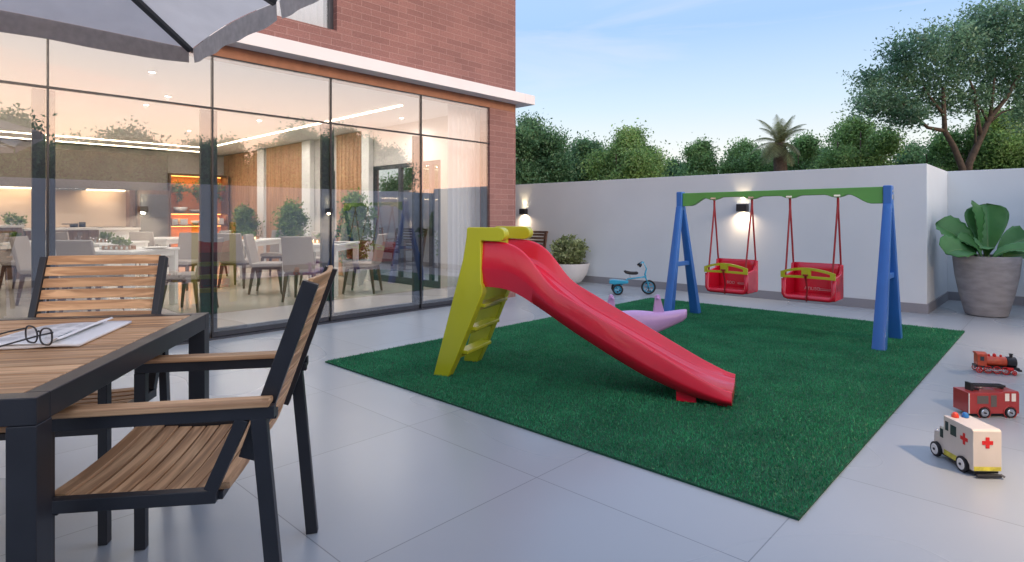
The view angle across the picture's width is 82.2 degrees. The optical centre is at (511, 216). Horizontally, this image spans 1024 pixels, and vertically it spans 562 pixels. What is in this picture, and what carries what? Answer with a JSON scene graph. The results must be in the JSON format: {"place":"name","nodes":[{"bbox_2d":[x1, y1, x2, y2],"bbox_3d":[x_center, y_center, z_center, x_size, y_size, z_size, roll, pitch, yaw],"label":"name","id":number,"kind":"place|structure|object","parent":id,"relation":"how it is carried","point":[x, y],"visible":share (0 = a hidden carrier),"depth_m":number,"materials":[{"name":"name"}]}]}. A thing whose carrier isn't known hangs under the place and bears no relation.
{"place":"outdoors","nodes":[
{"label":"outdoors","id":0,"kind":"place"},
{"bbox_2d":[0,262,447,345],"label":"interior floor","id":1,"kind":"structure","parent":0,"point":[238,304],"depth_m":8.28,"materials":[{"name":"beige tile"}]},
{"bbox_2d":[0,233,16,288],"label":"dining chair","id":2,"kind":"object","parent":1,"relation":"on","point":[7,259],"visible":0.59,"depth_m":9.19,"materials":[{"name":"grey fabric"}]},
{"bbox_2d":[0,225,23,279],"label":"bar counter","id":3,"kind":"object","parent":1,"relation":"on","point":[10,229],"visible":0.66,"depth_m":10.81,"materials":[{"name":"white stone"}]},
{"bbox_2d":[1,212,17,224],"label":"potted herb","id":4,"kind":"object","parent":3,"relation":"on","point":[10,219],"visible":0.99,"depth_m":11.06,"materials":[{"name":"green plant"}]},
{"bbox_2d":[12,215,27,225],"bbox_3d":[-9.366,0.081,11.189,0.314,0.248,0.264,0,0,27],"label":"potted herb","id":5,"kind":"object","parent":3,"relation":"on","point":[21,221],"visible":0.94,"depth_m":11.15,"materials":[{"name":"green plant"}]},
{"bbox_2d":[0,240,45,284],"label":"dining table","id":6,"kind":"object","parent":1,"relation":"on","point":[5,245],"visible":0.13,"depth_m":9.21,"materials":[{"name":"white paint"}]},
{"bbox_2d":[5,232,21,241],"bbox_3d":[-8.019,0.312,9.437,0.356,0.176,0.253,0,0,0],"label":"centrepiece","id":7,"kind":"object","parent":6,"relation":"on","point":[12,234],"visible":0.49,"depth_m":9.44,"materials":[{"name":"green plant"}]},
{"bbox_2d":[9,236,74,305],"bbox_3d":[-6.315,0.705,7.887,0.596,0.895,0.459,0,0,-17],"label":"dining chair","id":8,"kind":"object","parent":1,"relation":"on","point":[21,248],"visible":0.69,"depth_m":7.71,"materials":[{"name":"grey fabric"}]},
{"bbox_2d":[45,232,69,239],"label":"dining chair","id":9,"kind":"object","parent":1,"relation":"on","point":[61,235],"visible":0.13,"depth_m":10.28,"materials":[{"name":"grey fabric"}]},
{"bbox_2d":[22,227,100,266],"bbox_3d":[-9.130,0.685,11.889,0.600,0.930,1.240,0,0,43],"label":"bar counter","id":10,"kind":"object","parent":1,"relation":"on","point":[85,233],"visible":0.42,"depth_m":11.88,"materials":[{"name":"grey stone"}]},
{"bbox_2d":[55,240,123,312],"bbox_3d":[-4.919,0.705,6.854,0.459,0.895,0.596,0,0,0],"label":"dining chair","id":11,"kind":"object","parent":1,"relation":"on","point":[72,247],"visible":0.26,"depth_m":6.59,"materials":[{"name":"grey fabric"}]},
{"bbox_2d":[45,241,148,287],"bbox_3d":[-6.601,0.775,9.323,0.950,0.750,1.200,0,0,0],"label":"dining table","id":12,"kind":"object","parent":1,"relation":"on","point":[136,243],"visible":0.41,"depth_m":9.59,"materials":[{"name":"white paint"}]},
{"bbox_2d":[92,231,114,241],"bbox_3d":[-6.460,0.314,9.329,0.356,0.172,0.228,0,0,0],"label":"centrepiece","id":13,"kind":"object","parent":12,"relation":"on","point":[104,236],"visible":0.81,"depth_m":9.31,"materials":[{"name":"green plant"}]},
{"bbox_2d":[45,247,179,312],"bbox_3d":[-4.945,0.775,7.320,1.050,0.750,1.000,0,0,0],"label":"dining table","id":14,"kind":"object","parent":1,"relation":"on","point":[171,253],"visible":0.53,"depth_m":7.49,"materials":[{"name":"white paint"}]},
{"bbox_2d":[99,235,135,249],"bbox_3d":[-4.821,0.311,7.213,0.356,0.178,0.247,0,0,0],"label":"centrepiece","id":15,"kind":"object","parent":14,"relation":"on","point":[123,243],"visible":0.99,"depth_m":7.18,"materials":[{"name":"green plant"}]},
{"bbox_2d":[142,246,168,248],"bbox_3d":[-4.494,0.387,7.404,0.300,0.022,0.300,0,0,43],"label":"plate","id":16,"kind":"object","parent":14,"relation":"on","point":[155,247],"visible":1,"depth_m":7.33,"materials":[{"name":"white ceramic"}]},
{"bbox_2d":[99,227,140,265],"bbox_3d":[-9.370,0.695,12.844,0.660,0.910,2.020,0,0,43],"label":"kitchen counter","id":17,"kind":"object","parent":1,"relation":"on","point":[122,231],"visible":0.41,"depth_m":13.11,"materials":[{"name":"white stone"}]},
{"bbox_2d":[65,222,101,227],"bbox_3d":[-9.383,0.175,12.787,0.400,0.130,0.680,0,0,43],"label":"hob","id":18,"kind":"object","parent":17,"relation":"on","point":[81,224],"visible":0.82,"depth_m":12.73,"materials":[{"name":"black metal"}]},
{"bbox_2d":[129,232,168,276],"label":"dining chair","id":19,"kind":"object","parent":1,"relation":"on","point":[141,236],"visible":0.3,"depth_m":10.28,"materials":[{"name":"grey fabric"}]},
{"bbox_2d":[136,190,168,265],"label":"oven tower","id":20,"kind":"structure","parent":1,"relation":"on","point":[152,210],"depth_m":13.69,"materials":[{"name":"wood"}]},
{"bbox_2d":[140,194,167,217],"bbox_3d":[-8.356,-0.255,13.715,0.020,0.550,0.560,0,0,43],"label":"oven door","id":21,"kind":"structure","parent":20,"relation":"in","point":[151,205],"depth_m":13.69,"materials":[{"name":"grey metal"}]},
{"bbox_2d":[140,218,167,263],"bbox_3d":[-8.356,0.567,13.715,0.020,1.065,0.560,0,0,43],"label":"lower door","id":22,"kind":"structure","parent":20,"relation":"in","point":[159,226],"depth_m":13.74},
{"bbox_2d":[122,237,196,273],"bbox_3d":[-6.693,0.775,11.266,0.850,0.750,1.200,0,0,0],"label":"dining table","id":23,"kind":"object","parent":1,"relation":"on","point":[163,241],"visible":0.23,"depth_m":10.78,"materials":[{"name":"white paint"}]},
{"bbox_2d":[168,233,198,290],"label":"dining chair","id":24,"kind":"object","parent":1,"relation":"on","point":[188,251],"visible":0.46,"depth_m":9.63,"materials":[{"name":"grey fabric"}]},
{"bbox_2d":[162,237,223,312],"bbox_3d":[-3.934,0.705,7.248,0.596,0.895,0.459,0,0,3],"label":"dining chair","id":25,"kind":"object","parent":1,"relation":"on","point":[183,277],"visible":0.41,"depth_m":7.05,"materials":[{"name":"grey fabric"}]},
{"bbox_2d":[168,173,228,246],"bbox_3d":[-7.848,0.050,14.624,0.490,2.200,1.360,0,0,43],"label":"shelf niche","id":26,"kind":"object","parent":1,"relation":"on","point":[189,202],"visible":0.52,"depth_m":14.66,"materials":[{"name":"brown wood"}]},
{"bbox_2d":[171,219,177,224],"bbox_3d":[-8.179,0.113,14.208,0.160,0.150,0.130,0,0,43],"label":"storage box","id":27,"kind":"object","parent":26,"relation":"on","point":[174,221],"visible":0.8,"depth_m":14.14,"materials":[{"name":"white ceramic"}]},
{"bbox_2d":[163,180,190,203],"bbox_3d":[-8.138,-0.625,14.241,0.382,0.636,0.688,0,0,33],"label":"trailing plant","id":28,"kind":"object","parent":26,"relation":"in","point":[175,189],"visible":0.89,"depth_m":14.26,"materials":[{"name":"green plant"}]},
{"bbox_2d":[173,207,187,211],"bbox_3d":[-8.083,-0.177,14.310,0.320,0.130,0.320,0,0,43],"label":"crockery","id":29,"kind":"object","parent":26,"relation":"on","point":[180,209],"visible":0.94,"depth_m":14.20,"materials":[{"name":"white ceramic"}]},
{"bbox_2d":[178,219,187,224],"bbox_3d":[-8.042,0.113,14.354,0.160,0.150,0.170,0,0,43],"label":"storage box","id":30,"kind":"object","parent":26,"relation":"on","point":[182,221],"visible":1,"depth_m":14.30,"materials":[{"name":"white ceramic"}]},
{"bbox_2d":[185,180,198,202],"bbox_3d":[-7.750,-0.659,14.597,0.395,0.634,0.703,0,0,43],"label":"trailing plant","id":31,"kind":"object","parent":26,"relation":"in","point":[196,193],"visible":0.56,"depth_m":14.52,"materials":[{"name":"green plant"}]},
{"bbox_2d":[217,218,223,223],"bbox_3d":[-7.445,0.108,14.986,0.160,0.160,0.120,0,0,43],"label":"storage box","id":32,"kind":"object","parent":26,"relation":"on","point":[220,220],"visible":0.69,"depth_m":14.93,"materials":[{"name":"white ceramic"}]},
{"bbox_2d":[217,183,225,201],"bbox_3d":[-7.514,-0.667,14.910,0.391,0.607,0.594,0,0,43],"label":"trailing plant","id":33,"kind":"object","parent":26,"relation":"in","point":[223,188],"visible":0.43,"depth_m":14.93,"materials":[{"name":"green plant"}]},
{"bbox_2d":[191,230,231,275],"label":"dining chair","id":34,"kind":"object","parent":1,"relation":"on","point":[226,231],"visible":0.2,"depth_m":11.25,"materials":[{"name":"grey fabric"}]},
{"bbox_2d":[217,233,259,288],"bbox_3d":[-4.508,0.705,9.654,0.459,0.895,0.596,0,0,6],"label":"dining chair","id":35,"kind":"object","parent":1,"relation":"on","point":[232,252],"visible":0.77,"depth_m":9.43,"materials":[{"name":"grey fabric"}]},
{"bbox_2d":[230,202,264,267],"bbox_3d":[-6.122,0.397,13.426,0.729,1.506,0.794,0,0,13],"label":"indoor shrub","id":36,"kind":"object","parent":1,"relation":"on","point":[243,220],"visible":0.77,"depth_m":13.29,"materials":[{"name":"green plant"}]},
{"bbox_2d":[240,238,281,284],"bbox_3d":[-4.764,0.775,10.614,0.850,0.750,1.300,0,0,0],"label":"dining table","id":37,"kind":"object","parent":1,"relation":"on","point":[264,241],"visible":0.24,"depth_m":10.55,"materials":[{"name":"white paint"}]},
{"bbox_2d":[240,229,258,238],"bbox_3d":[-4.764,0.306,10.611,0.356,0.188,0.219,0,0,0],"label":"centrepiece","id":38,"kind":"object","parent":37,"relation":"on","point":[250,232],"visible":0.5,"depth_m":10.60,"materials":[{"name":"green plant"}]},
{"bbox_2d":[243,234,281,294],"bbox_3d":[-3.745,0.705,8.943,0.596,0.895,0.459,0,0,-9],"label":"dining chair","id":39,"kind":"object","parent":1,"relation":"on","point":[255,262],"visible":0.88,"depth_m":8.77,"materials":[{"name":"grey fabric"}]},
{"bbox_2d":[260,230,289,277],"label":"dining chair","id":40,"kind":"object","parent":1,"relation":"on","point":[273,253],"visible":0.45,"depth_m":11.41,"materials":[{"name":"grey fabric"}]},
{"bbox_2d":[263,196,311,275],"bbox_3d":[-4.380,0.370,11.604,0.839,1.560,0.781,0,0,17],"label":"indoor shrub","id":41,"kind":"object","parent":1,"relation":"on","point":[291,212],"visible":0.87,"depth_m":11.48,"materials":[{"name":"green plant"}]},
{"bbox_2d":[281,236,319,301],"bbox_3d":[-2.877,0.705,8.104,0.459,0.895,0.596,0,0,0],"label":"dining chair","id":42,"kind":"object","parent":1,"relation":"on","point":[297,255],"visible":0.91,"depth_m":7.88,"materials":[{"name":"grey fabric"}]},
{"bbox_2d":[299,232,334,284],"bbox_3d":[-3.343,0.705,10.146,0.459,0.895,0.596,0,0,0],"label":"dining chair","id":43,"kind":"object","parent":1,"relation":"on","point":[317,254],"visible":0.12,"depth_m":10.31,"materials":[{"name":"grey fabric"}]},
{"bbox_2d":[282,241,359,296],"bbox_3d":[-2.923,0.775,9.083,0.820,0.750,1.250,0,0,0],"label":"dining table","id":44,"kind":"object","parent":1,"relation":"on","point":[354,245],"visible":0.46,"depth_m":8.54,"materials":[{"name":"white paint"}]},
{"bbox_2d":[313,232,319,242],"bbox_3d":[-2.966,0.317,9.185,0.374,0.165,0.278,0,0,0],"label":"centrepiece","id":45,"kind":"object","parent":44,"relation":"on","point":[317,240],"visible":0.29,"depth_m":9.14,"materials":[{"name":"white ceramic"}]},
{"bbox_2d":[334,187,380,284],"bbox_3d":[-2.711,0.318,10.036,0.825,1.665,0.860,0,0,43],"label":"indoor shrub","id":46,"kind":"object","parent":1,"relation":"on","point":[354,211],"visible":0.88,"depth_m":9.94,"materials":[{"name":"green plant"}]},
{"bbox_2d":[342,234,386,293],"bbox_3d":[-2.241,0.705,8.998,0.596,0.895,0.459,0,0,3],"label":"dining chair","id":47,"kind":"object","parent":1,"relation":"on","point":[375,262],"visible":1,"depth_m":8.81,"materials":[{"name":"grey fabric"}]},
{"bbox_2d":[379,165,437,191],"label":"window","id":48,"kind":"structure","parent":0,"point":[392,184],"depth_m":18.64,"materials":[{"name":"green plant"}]},
{"bbox_2d":[435,231,437,265],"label":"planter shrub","id":49,"kind":"object","parent":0,"point":[436,258],"visible":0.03,"depth_m":11.80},
{"bbox_2d":[0,263,1023,561],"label":"terrace floor","id":50,"kind":"structure","parent":0,"point":[402,475],"depth_m":2.46,"materials":[{"name":"grey tile"}]},
{"bbox_2d":[0,255,169,545],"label":"outdoor armchair","id":51,"kind":"object","parent":50,"relation":"on","point":[107,394],"visible":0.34,"depth_m":2.59,"materials":[{"name":"brown wood"}]},
{"bbox_2d":[0,312,208,561],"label":"outdoor table","id":52,"kind":"object","parent":50,"relation":"on","point":[40,387],"visible":0.95,"depth_m":1.49,"materials":[{"name":"brown wood"}]},
{"bbox_2d":[0,317,131,349],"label":"magazine","id":53,"kind":"object","parent":52,"relation":"on","point":[77,334],"visible":0.84,"depth_m":1.94,"materials":[{"name":"white paper"}]},
{"bbox_2d":[0,325,52,346],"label":"spectacles","id":54,"kind":"object","parent":53,"relation":"on","point":[37,335],"visible":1,"depth_m":1.77,"materials":[{"name":"black metal"}]},
{"bbox_2d":[0,0,318,62],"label":"parasol","id":55,"kind":"object","parent":50,"relation":"on","point":[187,26],"visible":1,"depth_m":2.83,"materials":[{"name":"grey fabric"}]},
{"bbox_2d":[51,265,337,561],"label":"outdoor armchair","id":56,"kind":"object","parent":50,"relation":"on","point":[182,452],"visible":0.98,"depth_m":1.62,"materials":[{"name":"black metal"}]},
{"bbox_2d":[384,228,427,269],"bbox_3d":[-2.528,0.706,13.265,1.150,0.893,0.665,0,0,43],"label":"garden bench","id":57,"kind":"object","parent":50,"relation":"on","point":[393,249],"visible":0.61,"depth_m":13.15,"materials":[{"name":"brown wood"}]},
{"bbox_2d":[529,231,547,248],"bbox_3d":[0.022,0.706,10.996,1.150,0.893,0.665,0,0,43],"label":"garden bench","id":58,"kind":"object","parent":50,"relation":"on","point":[544,241],"visible":0.12,"depth_m":10.87,"materials":[{"name":"brown wood"}]},
{"bbox_2d":[550,233,590,283],"bbox_3d":[0.949,0.712,10.108,0.760,0.876,0.794,0,0,43],"label":"planter shrub","id":59,"kind":"object","parent":50,"relation":"on","point":[569,255],"visible":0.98,"depth_m":9.93,"materials":[{"name":"plant"}]},
{"bbox_2d":[608,261,655,294],"bbox_3d":[1.792,0.905,8.749,0.691,0.490,0.292,0,0,6],"label":"tricycle","id":60,"kind":"object","parent":50,"relation":"on","point":[617,284],"visible":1,"depth_m":8.71,"materials":[{"name":"blue metal"}]},
{"bbox_2d":[324,297,964,520],"bbox_3d":[1.519,1.145,5.249,3.525,0.010,5.000,0,0,43],"label":"turf base","id":61,"kind":"object","parent":50,"relation":"on","point":[590,447],"visible":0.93,"depth_m":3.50,"materials":[{"name":"green plant"}]},
{"bbox_2d":[434,226,735,406],"bbox_3d":[0.465,0.607,4.082,2.015,1.070,0.540,0,0,23],"label":"playground slide","id":62,"kind":"object","parent":61,"relation":"on","point":[499,263],"visible":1,"depth_m":4.06,"materials":[{"name":"red plastic"}]},
{"bbox_2d":[607,294,686,331],"bbox_3d":[1.116,0.918,5.350,0.940,0.423,0.150,0,0,0],"label":"seesaw","id":63,"kind":"object","parent":61,"relation":"on","point":[658,318],"visible":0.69,"depth_m":5.30,"materials":[{"name":"purple plastic"}]},
{"bbox_2d":[663,185,902,350],"bbox_3d":[2.673,0.428,6.016,2.134,1.428,0.818,0,0,43],"label":"swing set","id":64,"kind":"object","parent":61,"relation":"on","point":[816,282],"visible":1,"depth_m":5.81,"materials":[{"name":"blue plastic"}]},
{"bbox_2d":[379,164,948,313],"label":"boundary wall","id":65,"kind":"structure","parent":50,"relation":"on","point":[620,225],"depth_m":8.37,"materials":[{"name":"white paint"}]},
{"bbox_2d":[519,209,527,213],"bbox_3d":[0.221,-0.107,11.352,0.150,0.105,0.085,0,0,43],"label":"wall lamp","id":66,"kind":"object","parent":65,"relation":"attached to","point":[523,211],"visible":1,"depth_m":11.31,"materials":[{"name":"black metal"}]},
{"bbox_2d":[736,204,748,210],"bbox_3d":[3.311,-0.133,8.435,0.150,0.105,0.085,0,0,43],"label":"wall lamp","id":67,"kind":"object","parent":65,"relation":"attached to","point":[742,207],"visible":1,"depth_m":8.40,"materials":[{"name":"black metal"}]},
{"bbox_2d":[930,412,1005,477],"bbox_3d":[2.101,1.032,2.712,0.153,0.237,0.295,0,0,2],"label":"toy ambulance","id":68,"kind":"object","parent":50,"relation":"on","point":[965,441],"visible":1,"depth_m":2.62,"materials":[{"name":"beige paint"}]},
{"bbox_2d":[945,421,955,436],"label":"side window","id":69,"kind":"structure","parent":68,"relation":"in","point":[952,428],"depth_m":2.72,"materials":[{"name":"black glass"}]},
{"bbox_2d":[935,200,1023,317],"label":"potted plant","id":70,"kind":"object","parent":50,"relation":"on","point":[987,282],"visible":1,"depth_m":6.79,"materials":[{"name":"green plant"}]},
{"bbox_2d":[953,381,1018,417],"bbox_3d":[2.764,1.062,3.426,0.293,0.196,0.152,0,0,-1],"label":"toy fire engine","id":71,"kind":"object","parent":50,"relation":"on","point":[984,400],"visible":1,"depth_m":3.37,"materials":[{"name":"paint"}]},
{"bbox_2d":[1005,394,1015,401],"bbox_3d":[2.856,1.034,3.365,0.062,0.045,0.004,0,0,-1],"label":"cab window","id":72,"kind":"structure","parent":71,"relation":"in","point":[1006,395],"depth_m":3.36,"materials":[{"name":"white plastic"}]},
{"bbox_2d":[972,351,1021,375],"bbox_3d":[3.574,1.076,4.333,0.276,0.150,0.112,0,0,21],"label":"toy locomotive","id":73,"kind":"object","parent":50,"relation":"on","point":[993,362],"visible":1,"depth_m":4.31,"materials":[{"name":"orange paint"}]},
{"bbox_2d":[379,0,1023,191],"label":"sky","id":74,"kind":"structure","parent":0,"point":[689,69],"materials":[{"name":"blue"}]},
{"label":"ground","id":75,"kind":"structure","parent":0,"visible":0},
{"bbox_2d":[0,0,534,345],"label":"apartment building","id":76,"kind":"structure","parent":75,"relation":"on","point":[424,63],"depth_m":7.28,"materials":[{"name":"clear glass"}]},
{"bbox_2d":[0,145,167,226],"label":"wall","id":77,"kind":"structure","parent":76,"relation":"attached to","point":[117,180],"depth_m":13.03,"materials":[{"name":"beige paint"}]},
{"bbox_2d":[45,188,86,190],"bbox_3d":[-9.668,-0.590,12.630,0.500,0.040,0.796,0,0,43],"label":"extractor hood","id":78,"kind":"object","parent":77,"relation":"attached to","point":[64,189],"visible":0.56,"depth_m":12.60,"materials":[{"name":"silver metal"}]},
{"bbox_2d":[0,131,198,147],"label":"led strip","id":79,"kind":"object","parent":76,"relation":"attached to","point":[102,139],"depth_m":12.09,"materials":[{"name":"white plastic"}]},
{"bbox_2d":[0,136,198,151],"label":"led strip","id":80,"kind":"object","parent":76,"relation":"attached to","point":[105,144],"depth_m":12.95,"materials":[{"name":"white plastic"}]},
{"bbox_2d":[224,150,256,234],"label":"wall panel","id":81,"kind":"structure","parent":76,"relation":"attached to","point":[240,170],"depth_m":14.56,"materials":[{"name":"orange wood"}]},
{"bbox_2d":[257,149,265,260],"bbox_3d":[-5.858,-0.220,13.776,0.347,2.740,0.098,0,0,43],"label":"pilaster","id":82,"kind":"object","parent":76,"relation":"attached to","point":[261,183],"visible":0.56,"depth_m":13.70,"materials":[{"name":"white paint"}]},
{"bbox_2d":[266,142,301,260],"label":"wall panel","id":83,"kind":"structure","parent":76,"relation":"attached to","point":[283,171],"depth_m":13.10,"materials":[{"name":"orange wood"}]},
{"bbox_2d":[258,0,332,29],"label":"upper window","id":84,"kind":"structure","parent":76,"relation":"in","point":[320,13],"depth_m":6.41,"materials":[{"name":"glass"}]},
{"bbox_2d":[302,140,313,235],"bbox_3d":[-4.267,-0.220,12.275,0.354,2.740,0.098,0,0,43],"label":"pilaster","id":85,"kind":"object","parent":76,"relation":"attached to","point":[308,175],"visible":0.56,"depth_m":12.18,"materials":[{"name":"white paint"}]},
{"bbox_2d":[217,105,401,145],"bbox_3d":[-4.296,-1.593,10.950,7.480,0.017,0.030,0,0,43],"label":"led strip","id":86,"kind":"object","parent":76,"relation":"attached to","point":[316,124],"visible":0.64,"depth_m":10.06,"materials":[{"name":"white plastic"}]},
{"bbox_2d":[334,171,334,231],"bbox_3d":[-3.650,0.113,11.818,0.530,2.075,0.060,0,0,43],"label":"patio door","id":87,"kind":"structure","parent":76,"relation":"attached to","point":[334,201],"depth_m":11.66,"materials":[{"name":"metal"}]},
{"bbox_2d":[336,131,360,275],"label":"wall panel","id":88,"kind":"structure","parent":76,"relation":"attached to","point":[348,161],"depth_m":11.22,"materials":[{"name":"orange wood"}]},
{"bbox_2d":[361,129,372,279],"bbox_3d":[-2.648,-0.220,10.747,0.242,2.740,0.098,0,0,43],"label":"pilaster","id":89,"kind":"object","parent":76,"relation":"attached to","point":[367,161],"visible":0.64,"depth_m":10.68,"materials":[{"name":"white paint"}]},
{"bbox_2d":[373,160,440,288],"bbox_3d":[-1.824,0.113,10.095,1.950,2.075,0.060,0,0,43],"label":"patio door","id":90,"kind":"structure","parent":76,"relation":"attached to","point":[431,282],"depth_m":9.98,"materials":[{"name":"metal"}]},
{"bbox_2d":[447,104,479,297],"bbox_3d":[-0.601,-0.220,8.281,0.067,2.700,0.782,0,0,43],"label":"curtain","id":91,"kind":"object","parent":76,"relation":"hanging from","point":[463,183],"visible":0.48,"depth_m":8.15,"materials":[{"name":"white fabric"}]},
{"bbox_2d":[516,108,590,184],"bbox_3d":[0.597,-0.783,15.567,3.117,4.392,3.229,0,0,43],"label":"garden tree","id":92,"kind":"object","parent":75,"relation":"on","point":[543,155],"visible":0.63,"depth_m":14.87,"materials":[{"name":"green plant"}]},
{"bbox_2d":[567,130,608,180],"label":"garden tree","id":93,"kind":"object","parent":75,"relation":"on","point":[590,144],"visible":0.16,"depth_m":16.05,"materials":[{"name":"green plant"}]},
{"bbox_2d":[573,118,677,180],"bbox_3d":[2.940,-0.572,14.981,2.840,3.972,2.749,0,0,-24],"label":"garden tree","id":94,"kind":"object","parent":75,"relation":"on","point":[627,155],"visible":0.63,"depth_m":14.65,"materials":[{"name":"green plant"}]},
{"bbox_2d":[661,152,687,176],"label":"garden tree","id":95,"kind":"object","parent":75,"relation":"on","point":[678,162],"visible":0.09,"depth_m":18.76,"materials":[{"name":"green plant"}]},
{"bbox_2d":[668,134,722,176],"bbox_3d":[5.411,-0.523,16.954,2.235,3.865,2.141,0,0,43],"label":"garden tree","id":96,"kind":"object","parent":75,"relation":"on","point":[700,156],"visible":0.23,"depth_m":16.69,"materials":[{"name":"green plant"}]},
{"bbox_2d":[716,135,772,173],"bbox_3d":[7.177,-0.533,17.826,2.804,3.893,2.598,0,0,43],"label":"garden tree","id":97,"kind":"object","parent":75,"relation":"on","point":[741,158],"visible":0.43,"depth_m":17.53,"materials":[{"name":"green plant"}]},
{"bbox_2d":[751,115,805,170],"bbox_3d":[6.611,-0.599,14.633,1.306,4.009,1.162,0,0,43],"label":"palm tree","id":98,"kind":"object","parent":75,"relation":"on","point":[777,151],"visible":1,"depth_m":14.46,"materials":[{"name":"green plant"}]},
{"bbox_2d":[770,129,825,170],"bbox_3d":[8.593,-0.569,16.984,2.154,3.959,2.059,0,0,43],"label":"garden tree","id":99,"kind":"object","parent":75,"relation":"on","point":[806,146],"visible":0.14,"depth_m":16.82,"materials":[{"name":"green plant"}]},
{"bbox_2d":[814,142,835,159],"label":"garden tree","id":100,"kind":"object","parent":75,"relation":"on","point":[823,150],"visible":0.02,"depth_m":20.77,"materials":[{"name":"green plant"}]},
{"bbox_2d":[805,109,921,169],"bbox_3d":[9.128,-0.779,15.504,2.978,4.386,3.016,0,0,43],"label":"garden tree","id":101,"kind":"object","parent":75,"relation":"on","point":[856,144],"visible":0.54,"depth_m":15.02,"materials":[{"name":"green plant"}]},
{"bbox_2d":[891,135,928,164],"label":"garden tree","id":102,"kind":"object","parent":75,"relation":"on","point":[913,146],"visible":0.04,"depth_m":17.31,"materials":[{"name":"green plant"}]},
{"bbox_2d":[837,0,1023,170],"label":"spreading tree","id":103,"kind":"object","parent":75,"relation":"on","point":[899,105],"visible":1,"depth_m":12.40,"materials":[{"name":"green plant"}]},
{"bbox_2d":[910,120,984,170],"bbox_3d":[11.227,-0.537,14.953,2.163,3.895,2.238,0,0,43],"label":"garden tree","id":104,"kind":"object","parent":75,"relation":"on","point":[938,151],"visible":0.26,"depth_m":14.80,"materials":[{"name":"green plant"}]},
{"bbox_2d":[947,168,1023,305],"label":"boundary wall","id":105,"kind":"structure","parent":75,"relation":"on","point":[1004,188],"depth_m":7.87,"materials":[{"name":"white paint"}]},
{"bbox_2d":[951,102,1023,169],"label":"garden tree","id":106,"kind":"object","parent":75,"relation":"on","point":[997,150],"visible":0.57,"depth_m":14.02,"materials":[{"name":"green plant"}]}
]}

